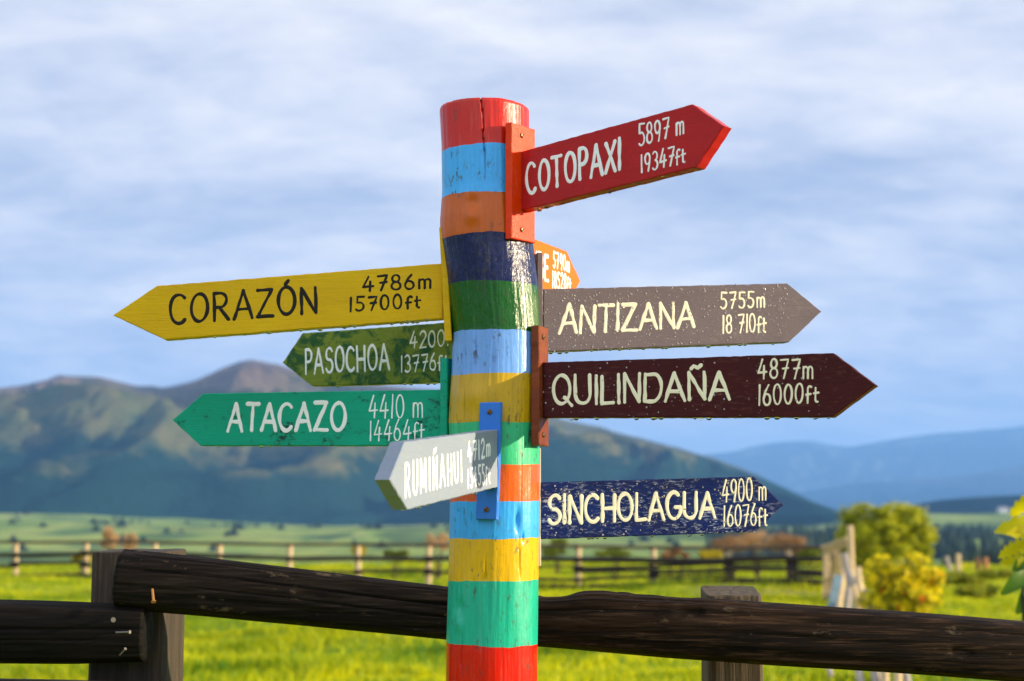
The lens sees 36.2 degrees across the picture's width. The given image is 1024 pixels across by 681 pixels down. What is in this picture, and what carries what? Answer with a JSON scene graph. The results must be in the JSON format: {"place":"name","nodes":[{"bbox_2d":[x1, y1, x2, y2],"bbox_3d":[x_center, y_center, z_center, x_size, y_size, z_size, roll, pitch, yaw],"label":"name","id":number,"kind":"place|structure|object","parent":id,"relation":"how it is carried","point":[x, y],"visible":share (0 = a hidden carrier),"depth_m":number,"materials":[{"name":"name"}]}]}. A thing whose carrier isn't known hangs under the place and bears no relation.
{"place":"outdoors","nodes":[
{"label":"outdoors","id":0,"kind":"place"},
{"bbox_2d":[0,360,871,525],"bbox_3d":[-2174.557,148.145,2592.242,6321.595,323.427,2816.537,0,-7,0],"label":"mountain","id":1,"kind":"structure","parent":0,"point":[84,445],"depth_m":1890.61,"materials":[{"name":"green plant"}]},
{"bbox_2d":[0,512,1023,680],"bbox_3d":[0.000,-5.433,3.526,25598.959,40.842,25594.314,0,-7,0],"label":"ground","id":2,"kind":"structure","parent":0,"point":[69,527],"depth_m":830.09,"materials":[{"name":"green plant"}]},
{"bbox_2d":[70,551,91,572],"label":"scrub bush","id":3,"kind":"object","parent":2,"relation":"on","point":[76,558],"visible":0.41,"depth_m":53.12,"materials":[{"name":"green plant"}]},
{"bbox_2d":[98,525,120,549],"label":"scrub bush","id":4,"kind":"object","parent":2,"relation":"on","point":[108,534],"visible":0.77,"depth_m":59.09,"materials":[{"name":"brown plant"}]},
{"bbox_2d":[122,532,137,548],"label":"scrub bush","id":5,"kind":"object","parent":2,"relation":"on","point":[130,545],"visible":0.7,"depth_m":61.19,"materials":[{"name":"brown plant"}]},
{"bbox_2d":[350,546,367,555],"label":"scrub bush","id":6,"kind":"object","parent":2,"relation":"on","point":[363,549],"visible":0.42,"depth_m":55.60,"materials":[{"name":"yellow plant"}]},
{"bbox_2d":[382,549,410,577],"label":"scrub bush","id":7,"kind":"object","parent":2,"relation":"on","point":[399,553],"visible":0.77,"depth_m":50.34,"materials":[{"name":"green plant"}]},
{"bbox_2d":[0,540,831,588],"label":"paddock fence","id":8,"kind":"object","parent":2,"relation":"on","point":[728,561],"visible":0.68,"depth_m":40.76,"materials":[{"name":"brown wood"}]},
{"bbox_2d":[424,533,448,578],"bbox_3d":[-2.383,6.895,49.541,0.854,1.629,1.560,0,-7,0],"label":"scrub bush","id":9,"kind":"object","parent":2,"relation":"on","point":[443,538],"visible":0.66,"depth_m":49.69,"materials":[{"name":"brown plant"}]},
{"bbox_2d":[440,97,539,680],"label":"signpost pole","id":10,"kind":"object","parent":2,"relation":"on","point":[492,613],"visible":0.83,"depth_m":2.40,"materials":[{"name":"paint"}]},
{"bbox_2d":[113,227,452,343],"bbox_3d":[-0.362,-0.085,2.484,0.540,0.180,0.051,0,-7,2],"label":"arrow sign","id":11,"kind":"object","parent":10,"relation":"attached to","point":[333,300],"visible":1,"depth_m":2.47,"materials":[{"name":"yellow wood"}]},
{"bbox_2d":[173,358,451,447],"bbox_3d":[-0.333,0.133,2.576,0.527,0.183,0.056,-3,-8,23],"label":"arrow sign","id":12,"kind":"object","parent":10,"relation":"attached to","point":[343,418],"visible":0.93,"depth_m":2.56,"materials":[{"name":"green wood"}]},
{"bbox_2d":[283,323,452,387],"bbox_3d":[-0.242,0.044,2.684,0.051,0.176,0.487,7,-10,-44],"label":"arrow sign","id":13,"kind":"object","parent":10,"relation":"attached to","point":[405,355],"visible":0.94,"depth_m":2.67,"materials":[{"name":"green wood"}]},
{"bbox_2d":[374,402,502,519],"bbox_3d":[-0.100,0.159,2.172,0.040,0.177,0.416,-2,-7,19],"label":"arrow sign","id":14,"kind":"object","parent":10,"relation":"attached to","point":[417,473],"visible":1,"depth_m":2.16,"materials":[{"name":"white wood"}]},
{"bbox_2d":[534,240,579,288],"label":"arrow sign","id":15,"kind":"object","parent":10,"relation":"attached to","point":[559,271],"visible":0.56,"depth_m":2.73,"materials":[{"name":"orange wood"}]},
{"bbox_2d":[505,104,730,243],"bbox_3d":[0.154,-0.259,2.320,0.382,0.183,0.059,-6,-9,40],"label":"arrow sign","id":16,"kind":"object","parent":10,"relation":"attached to","point":[691,138],"visible":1,"depth_m":2.33,"materials":[{"name":"red wood"}]},
{"bbox_2d":[539,448,783,565],"bbox_3d":[0.233,0.264,2.474,0.401,0.183,0.029,1,-7,-9],"label":"arrow sign","id":17,"kind":"object","parent":10,"relation":"attached to","point":[589,510],"visible":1,"depth_m":2.46,"materials":[{"name":"blue wood"}]},
{"bbox_2d":[535,253,820,353],"bbox_3d":[0.274,-0.037,2.549,0.493,0.189,0.028,2,-7,-15],"label":"arrow sign","id":18,"kind":"object","parent":10,"relation":"attached to","point":[616,318],"visible":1,"depth_m":2.53,"materials":[{"name":"grey wood"}]},
{"bbox_2d":[531,325,877,446],"bbox_3d":[0.275,0.058,2.314,0.523,0.185,0.039,-3,-8,24],"label":"arrow sign","id":19,"kind":"object","parent":10,"relation":"attached to","point":[815,386],"visible":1,"depth_m":2.31,"materials":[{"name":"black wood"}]},
{"bbox_2d":[0,548,1023,680],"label":"rail fence","id":20,"kind":"object","parent":2,"relation":"on","point":[126,623],"visible":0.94,"depth_m":2.62,"materials":[{"name":"brown wood"}]},
{"bbox_2d":[7,509,1020,565],"bbox_3d":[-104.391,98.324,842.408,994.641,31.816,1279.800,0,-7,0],"label":"wood","id":21,"kind":"object","parent":2,"relation":"on","point":[952,541],"visible":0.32,"depth_m":675.74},
{"bbox_2d":[541,539,568,574],"bbox_3d":[1.506,7.157,51.464,1.031,1.488,1.460,5,-8,-35],"label":"scrub bush","id":22,"kind":"object","parent":2,"relation":"on","point":[549,551],"visible":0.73,"depth_m":51.38,"materials":[{"name":"green plant"}]},
{"bbox_2d":[593,548,635,580],"bbox_3d":[3.186,7.173,49.524,1.411,1.300,1.290,1,-7,-11],"label":"scrub bush","id":23,"kind":"object","parent":2,"relation":"on","point":[608,552],"visible":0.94,"depth_m":49.39,"materials":[{"name":"green plant"}]},
{"bbox_2d":[658,549,689,580],"bbox_3d":[5.040,7.127,48.475,1.102,1.455,1.341,0,-7,0],"label":"scrub bush","id":24,"kind":"object","parent":2,"relation":"on","point":[670,553],"visible":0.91,"depth_m":48.13,"materials":[{"name":"brown plant"}]},
{"bbox_2d":[697,550,723,577],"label":"scrub bush","id":25,"kind":"object","parent":2,"relation":"on","point":[709,554],"visible":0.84,"depth_m":49.29,"materials":[{"name":"yellow plant"}]},
{"bbox_2d":[710,534,752,577],"bbox_3d":[7.439,7.489,53.395,1.613,1.906,1.401,5,-9,-37],"label":"scrub bush","id":26,"kind":"object","parent":2,"relation":"on","point":[729,541],"visible":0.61,"depth_m":53.12,"materials":[{"name":"brown plant"}]},
{"bbox_2d":[737,529,780,577],"bbox_3d":[8.596,7.602,55.236,1.767,1.954,1.555,4,-8,-31],"label":"scrub bush","id":27,"kind":"object","parent":2,"relation":"on","point":[751,538],"visible":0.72,"depth_m":55.27,"materials":[{"name":"brown plant"}]},
{"bbox_2d":[769,532,809,572],"bbox_3d":[9.720,7.549,54.496,1.600,1.840,1.616,0,-7,0],"label":"scrub bush","id":28,"kind":"object","parent":2,"relation":"on","point":[787,540],"visible":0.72,"depth_m":54.12,"materials":[{"name":"brown plant"}]},
{"bbox_2d":[793,549,822,578],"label":"scrub bush","id":29,"kind":"object","parent":2,"relation":"on","point":[810,553],"visible":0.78,"depth_m":46.55,"materials":[{"name":"green plant"}]},
{"bbox_2d":[820,537,846,599],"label":"timber gate","id":30,"kind":"structure","parent":2,"relation":"on","point":[829,568],"depth_m":33.30,"materials":[{"name":"beige wood"}]},
{"bbox_2d":[847,525,854,575],"bbox_3d":[6.982,4.825,32.150,0.167,2.032,0.172,0,-7,0],"label":"tall stake","id":31,"kind":"object","parent":2,"relation":"on","point":[850,543],"visible":0.42,"depth_m":32.16,"materials":[{"name":"beige wood"}]},
{"bbox_2d":[827,553,910,680],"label":"stake fence","id":32,"kind":"object","parent":2,"relation":"on","point":[854,587],"visible":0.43,"depth_m":27.83,"materials":[{"name":"beige wood"}]},
{"bbox_2d":[833,498,939,582],"bbox_3d":[9.283,5.120,38.694,2.725,2.459,2.491,0,-7,0],"label":"round tree","id":33,"kind":"object","parent":2,"relation":"on","point":[884,528],"visible":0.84,"depth_m":38.30,"materials":[{"name":"green plant"}]},
{"bbox_2d":[853,551,944,612],"bbox_3d":[4.617,3.304,18.701,1.221,1.560,0.913,0,-7,0],"label":"flowering shrub","id":34,"kind":"object","parent":2,"relation":"on","point":[916,589],"visible":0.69,"depth_m":18.66,"materials":[{"name":"yellow plant"}]},
{"bbox_2d":[944,556,952,571],"bbox_3d":[16.048,8.314,57.417,0.389,0.811,0.214,0,-7,0],"label":"short stake","id":35,"kind":"object","parent":2,"relation":"on","point":[947,563],"visible":0.63,"depth_m":57.36,"materials":[{"name":"grey wood"}]},
{"bbox_2d":[955,554,960,571],"bbox_3d":[16.374,8.285,57.420,0.216,0.906,0.209,0,-7,0],"label":"short stake","id":36,"kind":"object","parent":2,"relation":"on","point":[958,562],"visible":0.63,"depth_m":57.37,"materials":[{"name":"beige wood"}]},
{"bbox_2d":[941,570,985,585],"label":"weed clump","id":37,"kind":"object","parent":2,"relation":"on","point":[960,577],"visible":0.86,"depth_m":44.82,"materials":[{"name":"green plant"}]},
{"bbox_2d":[952,582,1001,598],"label":"weed clump","id":38,"kind":"object","parent":2,"relation":"on","point":[976,590],"visible":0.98,"depth_m":35.62,"materials":[{"name":"green plant"}]},
{"bbox_2d":[975,558,979,569],"bbox_3d":[17.675,8.575,59.399,0.239,0.660,0.206,0,-7,0],"label":"short stake","id":39,"kind":"object","parent":2,"relation":"on","point":[977,563],"visible":0.65,"depth_m":59.34,"materials":[{"name":"wood"}]},
{"bbox_2d":[983,558,988,568],"bbox_3d":[18.005,8.583,59.399,0.222,0.671,0.215,0,-7,0],"label":"short stake","id":40,"kind":"object","parent":2,"relation":"on","point":[985,563],"visible":0.59,"depth_m":59.34,"materials":[{"name":"brown wood"}]},
{"bbox_2d":[972,567,1013,580],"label":"weed clump","id":41,"kind":"object","parent":2,"relation":"on","point":[985,574],"visible":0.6,"depth_m":48.93,"materials":[{"name":"green plant"}]},
{"bbox_2d":[997,507,1008,512],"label":"farmhouse","id":42,"kind":"object","parent":2,"relation":"on","point":[1002,509],"visible":0.98,"depth_m":1886.07,"materials":[{"name":"grey"}]},
{"bbox_2d":[994,495,1023,620],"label":"garden plant","id":43,"kind":"object","parent":2,"relation":"on","point":[1013,526],"visible":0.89,"depth_m":5.14,"materials":[{"name":"yellow plant"}]},
{"bbox_2d":[0,0,1023,454],"label":"sky","id":44,"kind":"structure","parent":0,"point":[869,165],"materials":[{"name":"blue"}]},
{"bbox_2d":[703,426,1023,492],"bbox_3d":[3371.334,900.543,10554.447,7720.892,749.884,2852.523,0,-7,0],"label":"distant mountains","id":45,"kind":"structure","parent":0,"point":[797,466],"depth_m":10355.05,"materials":[{"name":"blue"}]},
{"bbox_2d":[797,466,1023,514],"bbox_3d":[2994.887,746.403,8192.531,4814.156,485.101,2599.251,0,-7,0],"label":"blue hills","id":46,"kind":"structure","parent":0,"point":[1005,481],"depth_m":8031.69,"materials":[{"name":"blue"}]},
{"bbox_2d":[906,495,1021,513],"bbox_3d":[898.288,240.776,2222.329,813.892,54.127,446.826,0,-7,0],"label":"wooded hill","id":47,"kind":"structure","parent":0,"point":[991,504],"depth_m":2213.03,"materials":[{"name":"plant"}]}
]}

